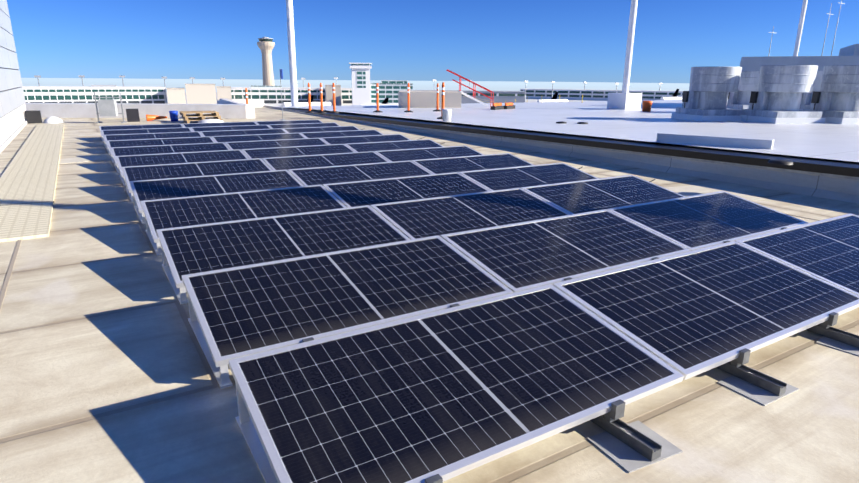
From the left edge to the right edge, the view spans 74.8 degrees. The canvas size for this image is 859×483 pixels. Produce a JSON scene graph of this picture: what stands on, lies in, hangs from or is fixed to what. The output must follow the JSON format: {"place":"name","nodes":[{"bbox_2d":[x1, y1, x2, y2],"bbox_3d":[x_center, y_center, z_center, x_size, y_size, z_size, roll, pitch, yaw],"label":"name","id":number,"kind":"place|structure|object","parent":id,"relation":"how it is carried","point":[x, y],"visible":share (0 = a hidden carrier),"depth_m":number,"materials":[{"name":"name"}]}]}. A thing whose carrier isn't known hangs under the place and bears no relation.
{"place":"outdoors","nodes":[
{"label":"outdoors","id":0,"kind":"place"},
{"bbox_2d":[257,37,274,85],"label":"control tower","id":1,"kind":"structure","parent":0,"point":[266,45],"depth_m":692.96,"materials":[{"name":"concrete"}]},
{"bbox_2d":[21,78,689,92],"bbox_3d":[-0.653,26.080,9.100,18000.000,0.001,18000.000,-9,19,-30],"label":"building roof","id":2,"kind":"structure","parent":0,"point":[449,85],"depth_m":2929.28,"materials":[{"name":"white"}]},
{"bbox_2d":[167,92,597,103],"bbox_3d":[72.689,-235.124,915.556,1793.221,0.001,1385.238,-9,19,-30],"label":"concrete apron","id":3,"kind":"object","parent":2,"relation":"on","point":[531,100],"depth_m":794.01,"materials":[{"name":"grey concrete"}]},
{"bbox_2d":[22,86,166,103],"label":"concourse","id":4,"kind":"structure","parent":3,"relation":"on","point":[85,94],"depth_m":433.99,"materials":[{"name":"white"}]},
{"bbox_2d":[91,85,116,86],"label":"rooftop structure","id":5,"kind":"object","parent":4,"relation":"on","point":[103,85],"visible":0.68,"depth_m":441.54,"materials":[{"name":"grey metal"}]},
{"bbox_2d":[166,88,185,103],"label":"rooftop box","id":6,"kind":"object","parent":3,"relation":"on","point":[176,95],"visible":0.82,"depth_m":448.15,"materials":[{"name":"beige"}]},
{"bbox_2d":[185,84,216,103],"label":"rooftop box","id":7,"kind":"object","parent":3,"relation":"on","point":[200,93],"visible":0.82,"depth_m":454.49,"materials":[{"name":"beige"}]},
{"bbox_2d":[216,86,231,99],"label":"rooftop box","id":8,"kind":"object","parent":3,"relation":"on","point":[223,92],"visible":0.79,"depth_m":460.54,"materials":[{"name":"beige"}]},
{"bbox_2d":[231,87,351,106],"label":"concourse","id":9,"kind":"structure","parent":3,"relation":"on","point":[270,96],"depth_m":503.89,"materials":[{"name":"white"}]},
{"bbox_2d":[251,85,281,87],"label":"rooftop structure","id":10,"kind":"object","parent":9,"relation":"on","point":[254,86],"visible":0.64,"depth_m":506.23,"materials":[{"name":"metal"}]},
{"bbox_2d":[283,95,330,106],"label":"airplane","id":11,"kind":"object","parent":3,"relation":"on","point":[306,103],"visible":0.62,"depth_m":418.43,"materials":[{"name":"white metal"}]},
{"bbox_2d":[325,85,340,105],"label":"service core","id":12,"kind":"object","parent":3,"relation":"on","point":[329,94],"visible":0.57,"depth_m":482.11,"materials":[{"name":"beige concrete"}]},
{"bbox_2d":[34,75,661,103],"bbox_3d":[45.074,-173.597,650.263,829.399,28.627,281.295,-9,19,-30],"label":"light poles","id":13,"kind":"object","parent":3,"relation":"on","point":[83,76],"visible":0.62,"depth_m":570.37,"materials":[{"name":"metal"}]},
{"bbox_2d":[349,63,371,104],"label":"ramp tower","id":14,"kind":"structure","parent":3,"relation":"on","point":[360,77],"depth_m":442.43,"materials":[{"name":"white concrete"}]},
{"bbox_2d":[360,97,397,104],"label":"aircraft tail","id":15,"kind":"object","parent":3,"relation":"on","point":[385,102],"visible":0.33,"depth_m":407.10},
{"bbox_2d":[370,83,412,103],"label":"building","id":16,"kind":"structure","parent":3,"relation":"on","point":[389,90],"depth_m":452.75,"materials":[{"name":"white concrete"}]},
{"bbox_2d":[413,90,525,103],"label":"concourse","id":17,"kind":"structure","parent":3,"relation":"on","point":[506,96],"depth_m":575.67,"materials":[{"name":"grey concrete"}]},
{"bbox_2d":[537,92,567,101],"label":"airplane","id":18,"kind":"object","parent":3,"relation":"on","point":[554,98],"visible":0.73,"depth_m":531.05,"materials":[{"name":"white metal"}]},
{"bbox_2d":[520,89,682,100],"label":"concourse","id":19,"kind":"structure","parent":3,"relation":"on","point":[587,94],"depth_m":820.73,"materials":[{"name":"white"}]},
{"bbox_2d":[660,89,681,99],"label":"airplane","id":20,"kind":"object","parent":3,"relation":"on","point":[674,96],"visible":0.6,"depth_m":570.62,"materials":[{"name":"white metal"}]},
{"bbox_2d":[280,107,858,163],"bbox_3d":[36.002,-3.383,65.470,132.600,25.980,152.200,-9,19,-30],"label":"roof edge","id":21,"kind":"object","parent":2,"relation":"on","point":[586,136],"depth_m":23.17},
{"bbox_2d":[0,107,858,482],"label":"roof surface","id":22,"kind":"object","parent":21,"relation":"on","point":[106,373],"depth_m":2.99,"materials":[{"name":"beige concrete"}]},
{"bbox_2d":[0,104,26,152],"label":"plinth wall","id":23,"kind":"structure","parent":22,"relation":"on","point":[13,123],"depth_m":15.05,"materials":[{"name":"white stone"}]},
{"bbox_2d":[0,47,21,115],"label":"backing wall","id":24,"kind":"structure","parent":23,"relation":"on","point":[13,88],"depth_m":16.72,"materials":[{"name":"grey"}]},
{"bbox_2d":[0,0,25,117],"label":"wall cladding","id":25,"kind":"structure","parent":24,"relation":"attached to","point":[12,99],"depth_m":16.93,"materials":[{"name":"white metal"}]},
{"bbox_2d":[0,124,63,241],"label":"walkway pad","id":26,"kind":"object","parent":22,"relation":"on","point":[29,176],"visible":1,"depth_m":8.19,"materials":[{"name":"beige rubber"}]},
{"bbox_2d":[25,110,41,123],"bbox_3d":[-13.694,-4.309,19.433,0.440,0.420,0.360,-9,19,-30],"label":"equipment box","id":27,"kind":"object","parent":22,"relation":"on","point":[32,116],"visible":0.9,"depth_m":19.29,"materials":[{"name":"black plastic"}]},
{"bbox_2d":[43,116,63,122],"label":"dome","id":28,"kind":"structure","parent":22,"relation":"on","point":[52,119],"depth_m":19.50,"materials":[{"name":"white plastic"}]},
{"bbox_2d":[93,92,126,122],"bbox_3d":[-11.236,-4.695,19.713,0.920,1.050,0.420,-2,16,-7],"label":"electrical cabinet","id":29,"kind":"object","parent":22,"relation":"on","point":[107,107],"visible":1,"depth_m":19.56,"materials":[{"name":"metal"}]},
{"bbox_2d":[126,109,139,121],"bbox_3d":[-10.834,-4.612,20.518,0.453,0.450,0.328,-5,17,-19],"label":"equipment box","id":30,"kind":"object","parent":22,"relation":"on","point":[132,115],"visible":1,"depth_m":20.51,"materials":[{"name":"grey metal"}]},
{"bbox_2d":[25,99,263,118],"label":"parapet wall","id":31,"kind":"structure","parent":22,"relation":"on","point":[89,111],"depth_m":22.17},
{"bbox_2d":[25,103,248,104],"bbox_3d":[-11.771,-5.441,22.235,8.978,0.027,0.400,-1,16,-4],"label":"parapet coping","id":32,"kind":"object","parent":31,"relation":"on","point":[139,104],"visible":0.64,"depth_m":22.11,"materials":[{"name":"white paint"}]},
{"bbox_2d":[245,88,248,103],"bbox_3d":[-7.509,-5.716,23.150,0.400,1.170,0.400,-9,19,-30],"label":"delineator post","id":33,"kind":"object","parent":31,"relation":"on","point":[246,93],"visible":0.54,"depth_m":23.03,"materials":[{"name":"orange plastic"}]},
{"bbox_2d":[146,115,166,120],"bbox_3d":[-10.174,-4.625,20.965,0.700,0.240,0.240,-9,19,-30],"label":"orange cone","id":34,"kind":"object","parent":22,"relation":"on","point":[151,117],"visible":1,"depth_m":20.87,"materials":[{"name":"orange plastic"}]},
{"bbox_2d":[169,111,177,120],"bbox_3d":[-9.507,-4.668,20.901,0.302,0.370,0.302,-9,19,-30],"label":"blue bucket","id":35,"kind":"object","parent":22,"relation":"on","point":[173,115],"visible":1,"depth_m":20.80,"materials":[{"name":"blue plastic"}]},
{"bbox_2d":[101,136,277,482],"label":"array legs","id":36,"kind":"object","parent":22,"relation":"on","point":[245,423],"visible":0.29,"depth_m":3.01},
{"bbox_2d":[99,120,858,482],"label":"solar array","id":37,"kind":"object","parent":36,"relation":"on","point":[365,258],"visible":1,"depth_m":3.87,"materials":[{"name":"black glass"}]},
{"bbox_2d":[179,111,222,122],"bbox_3d":[-8.351,-4.550,20.526,1.298,0.372,1.200,-8,18,-28],"label":"pallet stack","id":38,"kind":"object","parent":22,"relation":"on","point":[200,115],"visible":0.94,"depth_m":20.23,"materials":[{"name":"brown wood"}]},
{"bbox_2d":[198,119,222,122],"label":"dome","id":39,"kind":"structure","parent":22,"relation":"on","point":[209,121],"depth_m":19.76,"materials":[{"name":"white plastic"}]},
{"bbox_2d":[280,69,285,119],"bbox_3d":[-5.652,-5.611,21.532,0.240,1.900,0.364,-9,19,-30],"label":"pole","id":40,"kind":"object","parent":22,"relation":"on","point":[281,73],"visible":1,"depth_m":21.42,"materials":[{"name":"metal"}]},
{"bbox_2d":[305,83,314,112],"bbox_3d":[-4.833,-5.775,22.608,0.400,1.170,0.400,-9,19,-30],"label":"delineator post","id":41,"kind":"object","parent":22,"relation":"on","point":[309,101],"visible":1,"depth_m":22.59,"materials":[{"name":"orange plastic"}]},
{"bbox_2d":[317,83,326,112],"bbox_3d":[-4.356,-5.784,22.645,0.400,1.170,0.400,-9,19,-30],"label":"delineator post","id":42,"kind":"object","parent":22,"relation":"on","point":[321,101],"visible":1,"depth_m":22.63,"materials":[{"name":"orange plastic"}]},
{"bbox_2d":[0,117,819,308],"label":"roof seam laps","id":43,"kind":"object","parent":22,"relation":"on","point":[6,281],"visible":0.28,"depth_m":4.76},
{"bbox_2d":[59,131,765,200],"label":"roof repair patches","id":44,"kind":"object","parent":22,"relation":"on","point":[690,190],"visible":0.44,"depth_m":8.65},
{"bbox_2d":[587,336,858,472],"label":"mounting base pads","id":45,"kind":"object","parent":22,"relation":"on","point":[627,458],"visible":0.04,"depth_m":2.60,"materials":[{"name":"grey rubber"}]},
{"bbox_2d":[302,227,858,482],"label":"panel mounting brackets","id":46,"kind":"object","parent":45,"relation":"on","point":[612,424],"visible":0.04,"depth_m":2.97,"materials":[{"name":"grey metal"}]},
{"bbox_2d":[284,100,858,161],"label":"white roof","id":47,"kind":"structure","parent":21,"relation":"on","point":[832,141],"depth_m":16.12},
{"bbox_2d":[286,0,297,105],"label":"roof mast","id":48,"kind":"object","parent":47,"relation":"on","point":[292,54],"visible":0.69,"depth_m":36.73,"materials":[{"name":"white metal"}]},
{"bbox_2d":[330,83,338,112],"bbox_3d":[-3.855,-5.794,22.683,0.400,1.170,0.400,-9,19,-30],"label":"delineator post","id":49,"kind":"object","parent":47,"relation":"attached to","point":[334,105],"visible":1,"depth_m":22.66,"materials":[{"name":"orange plastic"}]},
{"bbox_2d":[373,83,382,111],"bbox_3d":[-2.155,-5.965,23.314,0.400,1.170,0.400,-9,19,-30],"label":"delineator post","id":50,"kind":"object","parent":47,"relation":"on","point":[377,96],"visible":0.96,"depth_m":23.29,"materials":[{"name":"orange plastic"}]},
{"bbox_2d":[404,83,412,111],"bbox_3d":[-0.873,-5.990,23.414,0.400,1.170,0.400,-9,19,-30],"label":"delineator post","id":51,"kind":"object","parent":47,"relation":"on","point":[408,98],"visible":0.98,"depth_m":23.40,"materials":[{"name":"orange plastic"}]},
{"bbox_2d":[398,90,461,107],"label":"stair landing block","id":52,"kind":"structure","parent":47,"relation":"on","point":[422,99],"depth_m":28.51,"materials":[{"name":"beige concrete"}]},
{"bbox_2d":[433,83,440,110],"bbox_3d":[0.353,-6.234,24.305,0.400,1.170,0.400,-9,19,-30],"label":"delineator post","id":53,"kind":"object","parent":47,"relation":"on","point":[437,103],"visible":0.96,"depth_m":24.31,"materials":[{"name":"orange plastic"}]},
{"bbox_2d":[437,82,444,118],"bbox_3d":[0.449,-4.665,18.625,0.400,1.170,0.400,-9,19,-30],"label":"delineator post","id":54,"kind":"object","parent":47,"relation":"on","point":[443,97],"visible":0.77,"depth_m":18.58,"materials":[{"name":"orange plastic"}]},
{"bbox_2d":[442,109,451,121],"bbox_3d":[0.540,-3.909,17.390,0.302,0.370,0.302,-9,19,-30],"label":"white bucket","id":55,"kind":"object","parent":47,"relation":"on","point":[446,113],"visible":0.98,"depth_m":17.28,"materials":[{"name":"white plastic"}]},
{"bbox_2d":[446,69,493,106],"bbox_3d":[2.099,-8.007,29.369,2.434,1.875,0.890,0,16,-2],"label":"stair railing","id":56,"kind":"object","parent":47,"relation":"on","point":[460,84],"visible":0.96,"depth_m":29.09,"materials":[{"name":"red metal"}]},
{"bbox_2d":[490,103,503,109],"bbox_3d":[3.192,-6.364,26.427,0.240,0.300,0.900,11,19,33],"label":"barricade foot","id":57,"kind":"object","parent":47,"relation":"on","point":[497,106],"visible":1,"depth_m":26.24},
{"bbox_2d":[504,102,514,108],"bbox_3d":[3.841,-6.557,27.131,0.240,0.300,0.900,11,19,33],"label":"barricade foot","id":58,"kind":"object","parent":47,"relation":"on","point":[509,105],"visible":0.85,"depth_m":27.03},
{"bbox_2d":[463,95,582,102],"bbox_3d":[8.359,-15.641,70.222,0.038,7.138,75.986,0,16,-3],"label":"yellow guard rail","id":59,"kind":"object","parent":47,"relation":"on","point":[527,97],"visible":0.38,"depth_m":48.68,"materials":[{"name":"yellow"}]},
{"bbox_2d":[607,0,641,109],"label":"roof mast","id":60,"kind":"object","parent":47,"relation":"on","point":[624,100],"visible":0.98,"depth_m":26.50,"materials":[{"name":"white metal"}]},
{"bbox_2d":[642,101,652,111],"bbox_3d":[9.517,-5.922,24.587,0.416,0.450,0.416,-9,19,-30],"label":"orange bucket","id":61,"kind":"object","parent":47,"relation":"on","point":[646,106],"visible":0.96,"depth_m":24.45,"materials":[{"name":"orange plastic"}]},
{"bbox_2d":[556,121,792,164],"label":"roof drain domes","id":62,"kind":"structure","parent":47,"relation":"on","point":[781,162],"depth_m":7.89,"materials":[{"name":"grey metal"}]},
{"bbox_2d":[671,66,742,120],"bbox_3d":[9.286,-4.845,18.440,1.673,1.685,1.673,-2,16,-9],"label":"exhaust fan","id":63,"kind":"object","parent":47,"relation":"on","point":[705,97],"visible":1,"depth_m":17.95,"materials":[{"name":"metal"}]},
{"bbox_2d":[656,132,773,148],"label":"curb","id":64,"kind":"structure","parent":47,"relation":"on","point":[712,140],"depth_m":10.29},
{"bbox_2d":[727,71,759,108],"bbox_3d":[13.250,-6.181,23.307,1.673,1.685,1.673,-2,16,-9],"label":"exhaust fan","id":65,"kind":"object","parent":47,"relation":"on","point":[748,84],"visible":0.29,"depth_m":22.80,"materials":[{"name":"metal"}]},
{"bbox_2d":[740,65,825,123],"bbox_3d":[10.899,-4.520,17.275,1.673,1.685,1.673,-2,16,-9],"label":"exhaust fan","id":66,"kind":"object","parent":47,"relation":"on","point":[776,98],"visible":1,"depth_m":16.80,"materials":[{"name":"metal"}]},
{"bbox_2d":[740,44,858,70],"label":"duct","id":67,"kind":"object","parent":47,"relation":"on","point":[848,55],"visible":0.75,"depth_m":26.96,"materials":[{"name":"grey metal"}]},
{"bbox_2d":[793,0,807,55],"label":"pole","id":68,"kind":"object","parent":67,"relation":"on","point":[800,28],"visible":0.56,"depth_m":27.47,"materials":[{"name":"white metal"}]},
{"bbox_2d":[768,1,844,55],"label":"antenna masts","id":69,"kind":"object","parent":67,"relation":"on","point":[825,34],"visible":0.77,"depth_m":28.15,"materials":[{"name":"metal"}]},
{"bbox_2d":[800,71,822,109],"bbox_3d":[15.982,-6.048,22.842,1.673,1.685,1.673,-2,16,-9],"label":"exhaust fan","id":70,"kind":"object","parent":47,"relation":"on","point":[806,99],"visible":0.15,"depth_m":22.76,"materials":[{"name":"metal"}]},
{"bbox_2d":[803,65,858,123],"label":"exhaust fan","id":71,"kind":"object","parent":47,"relation":"on","point":[835,99],"visible":0.96,"depth_m":16.86,"materials":[{"name":"metal"}]},
{"bbox_2d":[286,108,858,176],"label":"black curb cap","id":72,"kind":"object","parent":21,"relation":"on","point":[832,167],"visible":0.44,"depth_m":10.56,"materials":[{"name":"black metal"}]},
{"bbox_2d":[381,80,407,82],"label":"building","id":73,"kind":"structure","parent":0,"point":[393,81],"depth_m":460.53,"materials":[{"name":"white concrete"}]},
{"bbox_2d":[7,0,858,82],"label":"sky","id":74,"kind":"structure","parent":0,"point":[410,40],"materials":[{"name":"blue"}]},
{"bbox_2d":[263,105,858,203],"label":"curb wall","id":75,"kind":"structure","parent":0,"point":[837,188],"depth_m":9.72,"materials":[{"name":"grey concrete"}]},
{"bbox_2d":[370,121,858,179],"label":"curb drip edge","id":76,"kind":"object","parent":75,"relation":"attached to","point":[795,171],"visible":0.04,"depth_m":10.14,"materials":[{"name":"black metal"}]}
]}

